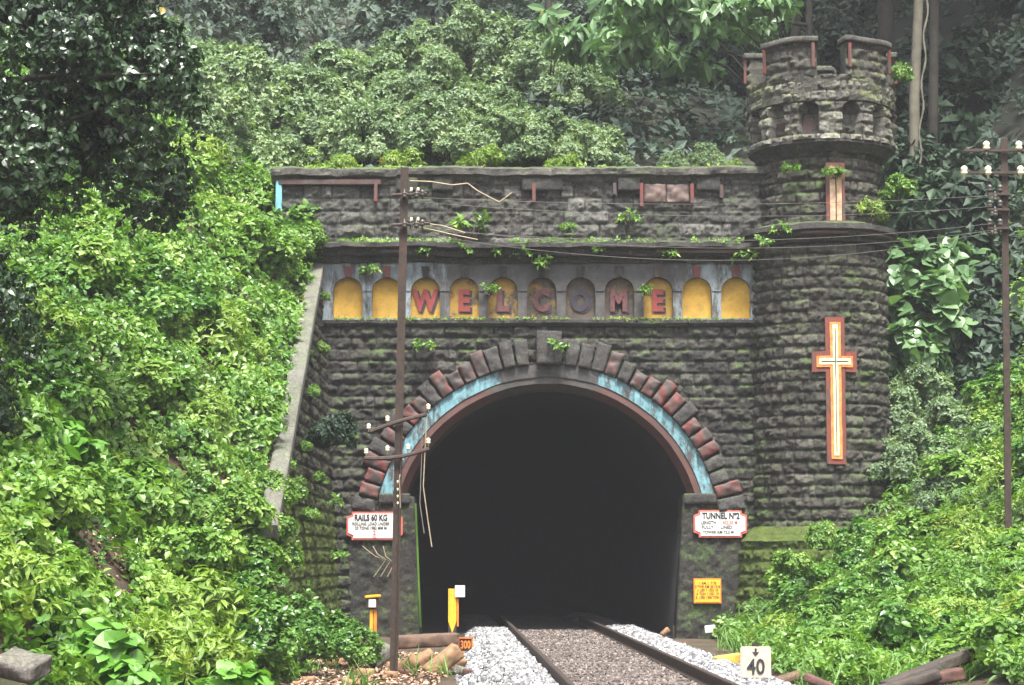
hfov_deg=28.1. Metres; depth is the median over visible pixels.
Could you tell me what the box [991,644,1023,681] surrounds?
shrub
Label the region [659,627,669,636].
stone chip
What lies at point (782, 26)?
shrub
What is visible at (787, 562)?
shrub
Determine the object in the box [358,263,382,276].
wall weed
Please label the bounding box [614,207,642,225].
wall weed
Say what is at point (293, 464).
shrub
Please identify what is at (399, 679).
leaf litter
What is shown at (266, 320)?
shrub
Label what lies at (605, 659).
sleeper
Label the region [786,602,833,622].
shrub
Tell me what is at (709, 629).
plate
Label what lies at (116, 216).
shrub
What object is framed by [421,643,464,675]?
concrete block
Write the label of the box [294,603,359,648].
shrub
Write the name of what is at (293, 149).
shrub
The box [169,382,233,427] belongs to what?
shrub
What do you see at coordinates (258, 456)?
shrub
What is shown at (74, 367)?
shrub
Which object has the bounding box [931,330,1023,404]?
shrub
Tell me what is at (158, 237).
shrub
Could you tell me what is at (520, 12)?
shrub
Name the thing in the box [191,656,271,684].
broad leaf plant
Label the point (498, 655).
ballast stones
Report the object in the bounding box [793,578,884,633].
shrub
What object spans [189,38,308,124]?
shrub
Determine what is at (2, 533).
shrub
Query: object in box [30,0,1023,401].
undergrowth
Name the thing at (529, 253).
wall weed
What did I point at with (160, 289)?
shrub
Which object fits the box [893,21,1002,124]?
shrub
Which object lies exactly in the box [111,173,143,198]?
shrub
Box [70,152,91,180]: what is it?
shrub
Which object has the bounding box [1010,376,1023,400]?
shrub
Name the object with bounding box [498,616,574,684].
rail
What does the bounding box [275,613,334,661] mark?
shrub
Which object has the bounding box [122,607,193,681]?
shrub
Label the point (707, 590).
sign
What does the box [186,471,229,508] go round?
shrub
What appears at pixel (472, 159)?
shrub
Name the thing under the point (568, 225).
wall weed
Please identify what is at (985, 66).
shrub
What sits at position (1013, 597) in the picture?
shrub
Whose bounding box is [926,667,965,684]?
old sleeper
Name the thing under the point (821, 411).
round tower
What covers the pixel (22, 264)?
shrub
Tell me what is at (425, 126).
shrub
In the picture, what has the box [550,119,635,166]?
shrub
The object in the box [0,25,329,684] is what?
undergrowth
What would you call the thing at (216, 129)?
shrub
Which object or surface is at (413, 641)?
sleeper
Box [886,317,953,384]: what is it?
shrub
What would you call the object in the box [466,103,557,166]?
shrub
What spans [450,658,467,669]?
concrete block
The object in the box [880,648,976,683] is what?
old sleeper
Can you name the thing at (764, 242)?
wall weed
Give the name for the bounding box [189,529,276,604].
shrub
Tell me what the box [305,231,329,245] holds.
shrub
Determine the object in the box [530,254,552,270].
wall weed
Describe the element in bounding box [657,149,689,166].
shrub
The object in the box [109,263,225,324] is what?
shrub
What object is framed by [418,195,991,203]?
wire
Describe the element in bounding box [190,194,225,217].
shrub
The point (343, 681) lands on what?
soil clod
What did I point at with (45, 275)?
shrub
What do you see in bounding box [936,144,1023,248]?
shrub
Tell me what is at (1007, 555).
shrub
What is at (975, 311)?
shrub
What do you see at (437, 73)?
shrub
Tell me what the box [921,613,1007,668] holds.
shrub
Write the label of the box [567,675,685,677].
sleeper
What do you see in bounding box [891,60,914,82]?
climber
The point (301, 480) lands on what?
shrub
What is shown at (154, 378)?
shrub
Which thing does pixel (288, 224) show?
shrub
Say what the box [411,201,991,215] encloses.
wire
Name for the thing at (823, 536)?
sapling
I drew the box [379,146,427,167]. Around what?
shrub
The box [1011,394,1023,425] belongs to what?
shrub
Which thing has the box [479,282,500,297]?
wall weed
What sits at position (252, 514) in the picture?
shrub
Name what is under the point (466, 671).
brick block
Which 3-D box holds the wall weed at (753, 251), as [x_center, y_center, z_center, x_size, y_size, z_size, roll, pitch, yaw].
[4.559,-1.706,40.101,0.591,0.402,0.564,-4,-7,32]
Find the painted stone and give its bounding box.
[712,653,739,663]
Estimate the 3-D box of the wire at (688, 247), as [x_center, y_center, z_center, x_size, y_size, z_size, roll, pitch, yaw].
[3.220,-1.677,30.189,10.900,0.906,0.006,4,-7,-33]
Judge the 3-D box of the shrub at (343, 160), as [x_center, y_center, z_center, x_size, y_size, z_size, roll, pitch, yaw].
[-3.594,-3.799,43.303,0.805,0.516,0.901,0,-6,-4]
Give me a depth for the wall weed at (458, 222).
40.13 m
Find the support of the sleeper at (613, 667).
on the track bed
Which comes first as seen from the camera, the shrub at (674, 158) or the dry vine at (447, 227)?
the dry vine at (447, 227)
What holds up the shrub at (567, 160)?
on the ground at (1014, 118)
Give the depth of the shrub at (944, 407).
39.57 m
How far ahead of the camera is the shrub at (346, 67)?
47.05 m
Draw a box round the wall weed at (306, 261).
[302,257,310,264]
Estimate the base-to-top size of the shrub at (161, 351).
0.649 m
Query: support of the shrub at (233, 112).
on the ground at (1014, 118)
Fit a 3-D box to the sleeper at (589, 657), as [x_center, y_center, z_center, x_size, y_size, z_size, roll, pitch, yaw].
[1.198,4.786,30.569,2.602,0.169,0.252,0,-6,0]
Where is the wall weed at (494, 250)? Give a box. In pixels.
[492,246,506,256]
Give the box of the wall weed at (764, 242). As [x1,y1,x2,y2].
[754,234,774,247]
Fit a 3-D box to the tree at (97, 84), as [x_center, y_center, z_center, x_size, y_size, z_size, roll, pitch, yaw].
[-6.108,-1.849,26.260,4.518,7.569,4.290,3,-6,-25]
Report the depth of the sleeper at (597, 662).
29.20 m
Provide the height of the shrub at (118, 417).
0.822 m
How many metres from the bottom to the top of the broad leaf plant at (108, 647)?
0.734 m
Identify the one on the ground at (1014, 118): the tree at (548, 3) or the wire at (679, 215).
the tree at (548, 3)
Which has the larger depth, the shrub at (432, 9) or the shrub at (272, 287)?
the shrub at (432, 9)
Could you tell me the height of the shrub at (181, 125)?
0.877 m
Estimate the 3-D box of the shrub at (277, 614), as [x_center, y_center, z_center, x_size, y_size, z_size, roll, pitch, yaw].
[-2.910,3.224,23.746,1.257,0.762,1.361,-2,-6,17]
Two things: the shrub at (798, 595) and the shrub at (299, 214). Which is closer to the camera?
the shrub at (798, 595)
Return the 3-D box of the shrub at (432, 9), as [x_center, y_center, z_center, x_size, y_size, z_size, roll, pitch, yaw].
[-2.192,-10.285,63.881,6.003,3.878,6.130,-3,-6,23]
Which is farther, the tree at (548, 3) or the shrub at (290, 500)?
the tree at (548, 3)
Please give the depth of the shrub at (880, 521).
38.07 m
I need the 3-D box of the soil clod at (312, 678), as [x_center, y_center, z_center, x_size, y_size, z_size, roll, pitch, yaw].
[-2.553,4.238,25.719,0.165,0.093,0.150,0,-6,0]
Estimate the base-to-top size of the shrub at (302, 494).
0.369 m
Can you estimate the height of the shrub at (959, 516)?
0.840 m
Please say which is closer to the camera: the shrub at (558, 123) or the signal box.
the signal box
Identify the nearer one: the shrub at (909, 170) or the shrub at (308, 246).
the shrub at (308, 246)
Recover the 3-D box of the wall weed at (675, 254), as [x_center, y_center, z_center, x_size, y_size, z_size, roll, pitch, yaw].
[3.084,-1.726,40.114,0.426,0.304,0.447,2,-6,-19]
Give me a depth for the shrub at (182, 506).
26.64 m
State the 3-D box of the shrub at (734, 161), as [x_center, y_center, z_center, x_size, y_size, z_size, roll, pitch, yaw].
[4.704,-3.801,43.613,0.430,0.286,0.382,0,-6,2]
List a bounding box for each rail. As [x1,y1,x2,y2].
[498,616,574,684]
[577,616,738,684]
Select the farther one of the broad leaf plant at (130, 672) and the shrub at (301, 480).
the shrub at (301, 480)
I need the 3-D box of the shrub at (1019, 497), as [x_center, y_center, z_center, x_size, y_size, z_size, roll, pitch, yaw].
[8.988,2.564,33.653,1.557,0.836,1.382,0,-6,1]
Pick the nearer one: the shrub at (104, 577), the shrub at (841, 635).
the shrub at (104, 577)
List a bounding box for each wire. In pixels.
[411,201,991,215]
[411,223,991,240]
[412,225,990,247]
[413,232,989,260]
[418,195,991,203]
[419,420,424,532]
[423,418,431,546]
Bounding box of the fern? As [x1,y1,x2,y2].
[855,195,888,223]
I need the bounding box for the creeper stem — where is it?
[415,503,421,626]
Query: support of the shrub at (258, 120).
on the ground at (1014, 118)
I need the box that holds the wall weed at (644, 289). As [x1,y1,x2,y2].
[637,283,653,295]
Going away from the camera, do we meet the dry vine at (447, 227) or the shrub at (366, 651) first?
the dry vine at (447, 227)
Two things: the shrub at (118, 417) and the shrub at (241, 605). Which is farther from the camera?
the shrub at (118, 417)
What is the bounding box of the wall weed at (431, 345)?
[411,337,437,352]
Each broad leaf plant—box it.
[24,417,107,473]
[30,585,97,651]
[57,616,150,684]
[98,654,169,684]
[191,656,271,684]
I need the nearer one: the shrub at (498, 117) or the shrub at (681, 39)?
the shrub at (498, 117)
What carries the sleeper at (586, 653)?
on the track bed
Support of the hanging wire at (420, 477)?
hanging from the utility pole at (403, 224)
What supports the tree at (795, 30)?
on the ground at (1014, 118)
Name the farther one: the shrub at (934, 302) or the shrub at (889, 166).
the shrub at (889, 166)
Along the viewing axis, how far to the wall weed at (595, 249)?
40.03 m
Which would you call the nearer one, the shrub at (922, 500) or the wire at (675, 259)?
the wire at (675, 259)
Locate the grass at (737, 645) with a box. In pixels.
[266,539,1005,684]
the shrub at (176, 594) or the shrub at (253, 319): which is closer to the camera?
the shrub at (176, 594)
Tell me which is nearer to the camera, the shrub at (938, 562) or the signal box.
the signal box
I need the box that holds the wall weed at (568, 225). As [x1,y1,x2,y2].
[558,221,577,232]
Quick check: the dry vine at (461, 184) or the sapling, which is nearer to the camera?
the dry vine at (461, 184)
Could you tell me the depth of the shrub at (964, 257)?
44.52 m
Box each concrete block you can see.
[398,653,419,668]
[417,648,434,672]
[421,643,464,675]
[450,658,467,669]
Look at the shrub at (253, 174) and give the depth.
41.28 m
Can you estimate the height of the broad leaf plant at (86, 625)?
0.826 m
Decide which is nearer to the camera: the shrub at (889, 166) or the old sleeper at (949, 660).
the old sleeper at (949, 660)
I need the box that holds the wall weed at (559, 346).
[547,338,569,352]
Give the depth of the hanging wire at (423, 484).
26.84 m
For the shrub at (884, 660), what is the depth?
25.00 m
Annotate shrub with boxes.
[0,243,29,274]
[0,342,23,361]
[0,518,13,545]
[0,539,74,634]
[2,455,102,532]
[4,355,86,423]
[5,291,90,344]
[13,264,83,307]
[20,323,113,431]
[35,173,102,221]
[41,540,122,612]
[42,230,87,252]
[43,230,131,292]
[61,215,103,236]
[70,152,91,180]
[93,454,181,529]
[94,368,126,424]
[97,330,176,363]
[97,380,146,408]
[101,11,215,91]
[101,205,141,235]
[101,446,179,510]
[103,460,192,528]
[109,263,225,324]
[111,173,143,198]
[111,354,200,404]
[121,545,260,636]
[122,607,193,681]
[125,535,225,591]
[129,605,261,684]
[134,234,222,296]
[136,280,176,299]
[137,167,172,199]
[141,416,221,456]
[141,521,249,582]
[142,234,194,259]
[143,114,171,145]
[147,212,184,230]
[151,112,190,139]
[152,102,200,146]
[155,55,254,132]
[160,0,305,49]
[163,148,227,188]
[163,294,249,353]
[165,468,222,506]
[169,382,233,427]
[173,130,233,168]
[179,484,277,536]
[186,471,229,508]
[188,77,271,150]
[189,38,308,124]
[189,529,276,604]
[190,116,249,175]
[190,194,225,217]
[210,202,264,231]
[217,213,305,274]
[217,331,272,364]
[217,587,313,655]
[219,295,265,334]
[221,367,271,407]
[224,584,252,609]
[228,162,275,208]
[235,453,268,485]
[235,528,284,574]
[238,125,308,175]
[241,413,278,445]
[252,56,354,152]
[254,469,298,508]
[254,512,299,540]
[258,282,282,298]
[261,314,288,334]
[261,470,294,490]
[263,198,323,230]
[266,572,325,622]
[268,451,297,472]
[269,367,285,384]
[270,540,304,569]
[271,221,329,257]
[274,267,321,293]
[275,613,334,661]
[278,39,373,119]
[278,218,323,260]
[285,146,326,166]
[289,479,309,500]
[294,474,306,484]
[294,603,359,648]
[298,439,313,451]
[300,506,321,521]
[303,410,358,449]
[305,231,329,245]
[305,577,313,589]
[306,383,320,396]
[308,95,429,166]
[312,471,327,483]
[317,340,330,354]
[320,292,330,300]
[321,29,430,97]
[321,619,386,665]
[323,152,357,168]
[343,0,390,7]
[345,0,530,45]
[358,4,463,76]
[364,44,490,136]
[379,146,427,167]
[391,90,491,164]
[404,0,510,75]
[443,76,535,137]
[451,10,563,89]
[455,142,505,166]
[466,0,580,52]
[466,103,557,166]
[485,27,617,106]
[494,0,606,19]
[496,107,587,167]
[513,0,602,33]
[536,62,627,114]
[542,150,583,166]
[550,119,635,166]
[579,7,763,99]
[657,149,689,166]
[685,142,725,166]
[724,157,742,164]
[744,606,796,644]
[748,0,815,37]
[758,0,877,65]
[762,558,825,597]
[767,564,836,615]
[771,548,817,575]
[771,626,825,668]
[783,585,816,614]
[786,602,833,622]
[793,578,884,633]
[816,627,879,652]
[819,535,872,576]
[832,514,878,555]
[834,602,874,628]
[835,652,900,684]
[836,554,917,601]
[849,618,879,634]
[850,564,873,576]
[855,598,964,661]
[858,507,904,536]
[865,424,938,482]
[868,534,951,585]
[869,510,945,558]
[877,172,918,205]
[880,120,956,184]
[881,138,974,214]
[883,146,1022,251]
[883,506,934,538]
[885,235,969,317]
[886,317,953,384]
[887,270,978,352]
[887,362,961,436]
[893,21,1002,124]
[893,591,999,633]
[897,65,1009,149]
[898,395,977,467]
[905,455,972,510]
[906,284,1023,391]
[906,576,953,604]
[909,533,942,563]
[916,424,954,465]
[918,449,1003,492]
[921,501,991,539]
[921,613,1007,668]
[924,28,1023,110]
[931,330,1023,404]
[932,550,975,575]
[935,420,1000,455]
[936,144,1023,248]
[936,234,996,300]
[943,222,1023,310]
[943,517,1014,554]
[958,402,996,432]
[960,358,1023,407]
[963,595,1023,666]
[967,424,1003,455]
[969,413,994,429]
[976,459,1023,498]
[979,528,1023,566]
[982,566,1023,597]
[988,432,1021,453]
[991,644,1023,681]
[993,481,1022,508]
[994,549,1023,575]
[994,610,1023,634]
[996,576,1023,618]
[998,573,1023,601]
[1003,438,1023,469]
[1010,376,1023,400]
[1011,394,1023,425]
[1012,488,1023,514]
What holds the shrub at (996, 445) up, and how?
on the ground at (1014, 118)
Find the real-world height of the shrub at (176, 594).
1.092 m
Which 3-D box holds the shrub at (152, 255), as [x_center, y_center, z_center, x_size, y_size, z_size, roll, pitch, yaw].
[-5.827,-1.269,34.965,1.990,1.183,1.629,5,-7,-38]
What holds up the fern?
on the round tower
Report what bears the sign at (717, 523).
attached to the tunnel portal
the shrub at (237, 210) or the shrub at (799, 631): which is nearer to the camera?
the shrub at (799, 631)
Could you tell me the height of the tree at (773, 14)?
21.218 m
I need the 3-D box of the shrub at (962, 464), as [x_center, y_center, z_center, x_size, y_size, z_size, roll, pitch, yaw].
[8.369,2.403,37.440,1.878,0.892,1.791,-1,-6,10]
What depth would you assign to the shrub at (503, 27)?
53.74 m
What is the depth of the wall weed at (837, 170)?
39.36 m
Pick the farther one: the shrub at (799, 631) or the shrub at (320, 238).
the shrub at (320, 238)
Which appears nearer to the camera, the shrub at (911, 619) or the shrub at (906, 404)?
the shrub at (911, 619)
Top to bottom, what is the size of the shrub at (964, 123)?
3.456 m
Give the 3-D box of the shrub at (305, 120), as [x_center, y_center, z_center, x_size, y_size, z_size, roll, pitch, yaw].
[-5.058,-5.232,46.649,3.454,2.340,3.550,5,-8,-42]
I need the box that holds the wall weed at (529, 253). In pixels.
[510,244,533,259]
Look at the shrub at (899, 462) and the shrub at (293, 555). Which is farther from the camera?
the shrub at (899, 462)
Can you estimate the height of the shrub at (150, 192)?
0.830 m
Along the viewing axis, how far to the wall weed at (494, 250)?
40.06 m
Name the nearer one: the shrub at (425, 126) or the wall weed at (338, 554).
the wall weed at (338, 554)
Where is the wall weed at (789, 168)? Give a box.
[779,162,801,175]
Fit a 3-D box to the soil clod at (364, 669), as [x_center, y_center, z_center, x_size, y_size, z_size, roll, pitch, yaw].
[-1.923,4.359,26.941,0.257,0.154,0.251,0,-6,0]
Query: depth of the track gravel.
29.85 m
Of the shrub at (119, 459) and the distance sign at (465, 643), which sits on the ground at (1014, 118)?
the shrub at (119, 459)
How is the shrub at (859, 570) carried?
on the ground at (1014, 118)
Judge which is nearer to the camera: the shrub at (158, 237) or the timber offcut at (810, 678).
the timber offcut at (810, 678)
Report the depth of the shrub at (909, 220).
46.49 m
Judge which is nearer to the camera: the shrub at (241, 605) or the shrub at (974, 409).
the shrub at (241, 605)
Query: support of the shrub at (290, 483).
on the wing wall
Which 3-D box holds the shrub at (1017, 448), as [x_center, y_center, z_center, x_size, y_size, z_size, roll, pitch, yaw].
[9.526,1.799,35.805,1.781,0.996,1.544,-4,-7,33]
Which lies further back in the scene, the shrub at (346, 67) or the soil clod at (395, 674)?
the shrub at (346, 67)
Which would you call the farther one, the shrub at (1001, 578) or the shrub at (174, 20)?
the shrub at (174, 20)
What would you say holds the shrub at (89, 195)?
on the ground at (1014, 118)
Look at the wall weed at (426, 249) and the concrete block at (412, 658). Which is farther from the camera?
the wall weed at (426, 249)
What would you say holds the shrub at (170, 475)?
on the ground at (1014, 118)
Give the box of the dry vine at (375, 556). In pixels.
[363,546,385,575]
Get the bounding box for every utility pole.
[364,167,430,679]
[961,138,1023,533]
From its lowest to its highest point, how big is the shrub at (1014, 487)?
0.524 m
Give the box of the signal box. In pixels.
[365,594,380,645]
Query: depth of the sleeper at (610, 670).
27.24 m
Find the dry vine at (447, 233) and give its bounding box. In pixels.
[413,226,477,239]
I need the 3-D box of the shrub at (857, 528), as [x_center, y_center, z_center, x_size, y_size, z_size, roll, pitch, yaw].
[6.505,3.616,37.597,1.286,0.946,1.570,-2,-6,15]
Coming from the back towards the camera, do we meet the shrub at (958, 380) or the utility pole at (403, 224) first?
the shrub at (958, 380)
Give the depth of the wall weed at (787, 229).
39.29 m
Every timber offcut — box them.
[778,670,802,682]
[803,672,834,684]
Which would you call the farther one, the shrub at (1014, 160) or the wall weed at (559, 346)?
the shrub at (1014, 160)
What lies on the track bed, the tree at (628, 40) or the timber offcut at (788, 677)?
the timber offcut at (788, 677)
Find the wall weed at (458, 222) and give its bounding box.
[445,209,493,235]
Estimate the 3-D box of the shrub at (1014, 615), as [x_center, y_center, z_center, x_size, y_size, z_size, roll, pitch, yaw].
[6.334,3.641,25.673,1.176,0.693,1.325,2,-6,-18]
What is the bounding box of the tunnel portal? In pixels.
[270,165,765,638]
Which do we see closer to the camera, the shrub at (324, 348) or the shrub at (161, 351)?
the shrub at (161, 351)
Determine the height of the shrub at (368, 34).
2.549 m
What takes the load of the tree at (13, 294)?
on the ground at (1014, 118)
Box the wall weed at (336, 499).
[326,492,344,510]
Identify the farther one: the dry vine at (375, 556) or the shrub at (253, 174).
the shrub at (253, 174)
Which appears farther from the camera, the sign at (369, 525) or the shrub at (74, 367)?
the sign at (369, 525)
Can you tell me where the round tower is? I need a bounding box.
[733,34,897,617]
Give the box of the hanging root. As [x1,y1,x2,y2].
[918,0,928,163]
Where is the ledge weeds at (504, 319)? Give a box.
[334,314,733,321]
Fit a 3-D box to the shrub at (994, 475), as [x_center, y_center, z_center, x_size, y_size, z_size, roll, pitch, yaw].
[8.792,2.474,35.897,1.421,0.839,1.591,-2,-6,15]
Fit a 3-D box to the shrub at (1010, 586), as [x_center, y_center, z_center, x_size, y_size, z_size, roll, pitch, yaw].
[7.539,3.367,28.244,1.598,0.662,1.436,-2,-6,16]
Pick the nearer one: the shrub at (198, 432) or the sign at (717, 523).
the shrub at (198, 432)
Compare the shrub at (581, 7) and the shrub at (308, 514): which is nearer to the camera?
the shrub at (308, 514)
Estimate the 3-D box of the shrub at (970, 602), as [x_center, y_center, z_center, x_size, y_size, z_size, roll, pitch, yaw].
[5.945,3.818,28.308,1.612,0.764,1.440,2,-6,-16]
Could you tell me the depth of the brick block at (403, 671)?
27.02 m
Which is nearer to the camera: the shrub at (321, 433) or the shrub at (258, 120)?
the shrub at (321, 433)
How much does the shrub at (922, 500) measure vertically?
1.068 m
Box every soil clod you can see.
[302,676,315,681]
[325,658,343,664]
[341,678,358,684]
[347,679,359,684]
[356,668,375,677]
[377,674,386,680]
[384,671,398,677]
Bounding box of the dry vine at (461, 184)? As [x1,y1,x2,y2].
[410,180,511,202]
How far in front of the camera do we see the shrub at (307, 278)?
39.08 m
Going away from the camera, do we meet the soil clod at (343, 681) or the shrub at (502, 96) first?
the soil clod at (343, 681)
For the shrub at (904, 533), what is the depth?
35.09 m
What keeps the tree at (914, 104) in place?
on the ground at (1014, 118)
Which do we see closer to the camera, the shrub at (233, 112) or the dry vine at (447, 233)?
the dry vine at (447, 233)
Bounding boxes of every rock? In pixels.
[0,646,51,684]
[369,642,389,667]
[453,664,466,675]
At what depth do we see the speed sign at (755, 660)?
23.93 m
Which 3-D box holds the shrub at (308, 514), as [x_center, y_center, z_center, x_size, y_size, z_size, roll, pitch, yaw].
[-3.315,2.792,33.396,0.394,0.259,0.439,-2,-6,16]
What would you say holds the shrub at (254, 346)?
on the ground at (1014, 118)
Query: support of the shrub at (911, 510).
on the ground at (1014, 118)
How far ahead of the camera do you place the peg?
39.03 m
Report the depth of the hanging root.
44.80 m
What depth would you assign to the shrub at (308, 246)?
39.64 m
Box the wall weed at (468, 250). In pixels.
[458,243,474,256]
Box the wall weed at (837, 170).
[821,165,846,178]
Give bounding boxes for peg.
[672,625,674,639]
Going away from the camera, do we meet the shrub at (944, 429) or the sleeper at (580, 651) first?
the sleeper at (580, 651)
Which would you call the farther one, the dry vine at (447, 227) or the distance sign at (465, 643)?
the distance sign at (465, 643)
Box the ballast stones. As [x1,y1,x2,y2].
[455,624,795,684]
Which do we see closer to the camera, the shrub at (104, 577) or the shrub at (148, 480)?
the shrub at (104, 577)
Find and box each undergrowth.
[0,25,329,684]
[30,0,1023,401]
[94,14,575,178]
[712,176,1023,684]
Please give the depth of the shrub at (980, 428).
38.73 m
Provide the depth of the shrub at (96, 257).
32.13 m
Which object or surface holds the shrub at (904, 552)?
on the ground at (1014, 118)
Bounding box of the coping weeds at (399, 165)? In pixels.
[275,161,724,168]
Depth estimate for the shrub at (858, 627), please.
28.86 m
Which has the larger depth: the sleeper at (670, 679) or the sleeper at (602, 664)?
the sleeper at (602, 664)
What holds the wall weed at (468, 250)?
attached to the tunnel portal
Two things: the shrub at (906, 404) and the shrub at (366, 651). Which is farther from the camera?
the shrub at (906, 404)
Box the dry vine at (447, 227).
[430,223,464,232]
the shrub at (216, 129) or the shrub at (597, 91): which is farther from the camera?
the shrub at (597, 91)
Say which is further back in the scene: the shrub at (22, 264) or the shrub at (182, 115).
the shrub at (182, 115)
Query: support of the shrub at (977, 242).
on the ground at (1014, 118)
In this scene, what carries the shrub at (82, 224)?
on the ground at (1014, 118)
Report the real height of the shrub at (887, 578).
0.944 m
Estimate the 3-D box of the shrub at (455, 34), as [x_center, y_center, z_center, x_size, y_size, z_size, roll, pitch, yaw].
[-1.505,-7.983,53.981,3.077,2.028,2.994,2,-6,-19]
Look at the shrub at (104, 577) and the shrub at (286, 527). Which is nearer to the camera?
the shrub at (104, 577)
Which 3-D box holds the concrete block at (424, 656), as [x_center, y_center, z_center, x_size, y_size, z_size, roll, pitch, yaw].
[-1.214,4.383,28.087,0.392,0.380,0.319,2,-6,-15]
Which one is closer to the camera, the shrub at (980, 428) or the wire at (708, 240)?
the wire at (708, 240)
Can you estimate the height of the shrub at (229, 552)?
0.778 m
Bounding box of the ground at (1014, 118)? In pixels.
[0,0,1023,684]
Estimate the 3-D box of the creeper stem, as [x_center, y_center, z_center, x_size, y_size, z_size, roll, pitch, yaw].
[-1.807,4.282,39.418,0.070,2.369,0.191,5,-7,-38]
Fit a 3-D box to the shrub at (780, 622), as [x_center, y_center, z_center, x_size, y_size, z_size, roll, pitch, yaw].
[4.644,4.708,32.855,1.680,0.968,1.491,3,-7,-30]
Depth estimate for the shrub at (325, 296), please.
39.78 m
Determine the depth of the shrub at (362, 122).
44.42 m
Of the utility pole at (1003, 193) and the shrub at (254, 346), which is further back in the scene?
the shrub at (254, 346)
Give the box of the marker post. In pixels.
[448,585,464,632]
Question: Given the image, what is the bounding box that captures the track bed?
[460,612,685,684]
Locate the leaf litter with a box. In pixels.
[60,367,447,684]
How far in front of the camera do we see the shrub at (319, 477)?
35.91 m
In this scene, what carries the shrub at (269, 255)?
on the ground at (1014, 118)
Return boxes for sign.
[347,512,402,539]
[459,637,472,652]
[693,510,746,536]
[693,578,720,602]
[740,643,770,678]
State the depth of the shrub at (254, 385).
32.62 m
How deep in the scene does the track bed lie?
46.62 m
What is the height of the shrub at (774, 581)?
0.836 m
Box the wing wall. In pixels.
[258,263,341,625]
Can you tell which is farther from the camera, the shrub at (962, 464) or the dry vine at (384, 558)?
the dry vine at (384, 558)
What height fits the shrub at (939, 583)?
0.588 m
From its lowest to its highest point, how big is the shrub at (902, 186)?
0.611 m
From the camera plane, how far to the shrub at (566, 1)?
67.70 m
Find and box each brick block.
[398,669,415,675]
[462,668,472,676]
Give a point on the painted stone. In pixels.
(733, 657)
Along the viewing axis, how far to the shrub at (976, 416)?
39.30 m
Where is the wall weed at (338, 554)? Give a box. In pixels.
[330,549,349,564]
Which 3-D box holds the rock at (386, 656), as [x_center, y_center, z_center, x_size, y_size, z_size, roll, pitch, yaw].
[-1.852,4.379,28.705,0.396,0.353,0.256,6,-8,-44]
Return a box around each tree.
[0,0,212,242]
[0,217,48,439]
[522,0,812,87]
[545,0,552,63]
[764,0,776,39]
[791,0,799,36]
[877,0,893,65]
[909,0,922,171]
[928,0,938,143]
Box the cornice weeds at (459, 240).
[338,235,743,243]
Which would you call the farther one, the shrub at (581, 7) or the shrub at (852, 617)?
the shrub at (581, 7)
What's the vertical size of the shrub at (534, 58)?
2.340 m
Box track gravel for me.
[518,629,699,684]
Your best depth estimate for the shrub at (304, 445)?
33.94 m
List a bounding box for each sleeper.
[398,632,458,648]
[541,651,634,652]
[546,647,622,648]
[547,653,635,654]
[548,657,640,658]
[552,662,657,663]
[554,664,661,665]
[556,659,653,661]
[557,667,666,668]
[561,669,665,671]
[563,672,675,674]
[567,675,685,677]
[569,678,691,681]
[577,682,695,684]
[879,669,941,684]
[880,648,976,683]
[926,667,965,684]
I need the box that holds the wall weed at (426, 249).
[414,246,430,256]
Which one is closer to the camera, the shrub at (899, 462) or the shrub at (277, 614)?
the shrub at (277, 614)
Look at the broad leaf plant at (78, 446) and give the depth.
23.98 m
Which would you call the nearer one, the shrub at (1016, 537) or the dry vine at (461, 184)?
the dry vine at (461, 184)
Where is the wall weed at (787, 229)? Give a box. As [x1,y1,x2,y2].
[768,220,792,236]
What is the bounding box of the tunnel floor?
[420,585,671,636]
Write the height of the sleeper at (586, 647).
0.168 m
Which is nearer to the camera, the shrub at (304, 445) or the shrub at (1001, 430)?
the shrub at (304, 445)
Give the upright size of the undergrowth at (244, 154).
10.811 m
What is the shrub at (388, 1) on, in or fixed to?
on the ground at (1014, 118)
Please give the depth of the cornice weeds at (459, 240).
40.12 m
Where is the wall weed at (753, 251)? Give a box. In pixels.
[730,247,759,264]
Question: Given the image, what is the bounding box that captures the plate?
[704,625,715,632]
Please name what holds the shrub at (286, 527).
on the ground at (1014, 118)
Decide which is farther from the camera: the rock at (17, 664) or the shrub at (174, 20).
the shrub at (174, 20)
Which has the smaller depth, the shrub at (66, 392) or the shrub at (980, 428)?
the shrub at (66, 392)
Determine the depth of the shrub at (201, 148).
40.47 m
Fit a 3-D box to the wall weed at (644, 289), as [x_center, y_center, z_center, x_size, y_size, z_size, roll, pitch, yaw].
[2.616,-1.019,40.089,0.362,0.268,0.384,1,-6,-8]
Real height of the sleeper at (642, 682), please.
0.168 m
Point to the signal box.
(372, 602)
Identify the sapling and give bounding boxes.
[804,517,837,550]
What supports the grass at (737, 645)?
on the ground at (1014, 118)
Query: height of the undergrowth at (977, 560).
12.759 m
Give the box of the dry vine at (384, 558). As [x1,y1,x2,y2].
[373,546,389,576]
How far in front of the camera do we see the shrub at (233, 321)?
33.43 m
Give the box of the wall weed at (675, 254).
[659,248,679,261]
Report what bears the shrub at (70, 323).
on the ground at (1014, 118)
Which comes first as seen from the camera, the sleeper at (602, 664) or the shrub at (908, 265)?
the sleeper at (602, 664)
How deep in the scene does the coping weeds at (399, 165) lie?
40.52 m
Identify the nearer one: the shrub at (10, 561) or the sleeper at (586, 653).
the shrub at (10, 561)
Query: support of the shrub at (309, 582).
attached to the wing wall
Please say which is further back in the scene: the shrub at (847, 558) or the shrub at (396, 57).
the shrub at (396, 57)
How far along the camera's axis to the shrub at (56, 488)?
21.73 m
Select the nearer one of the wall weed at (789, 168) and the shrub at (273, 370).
the shrub at (273, 370)
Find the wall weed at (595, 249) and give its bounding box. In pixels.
[590,246,606,254]

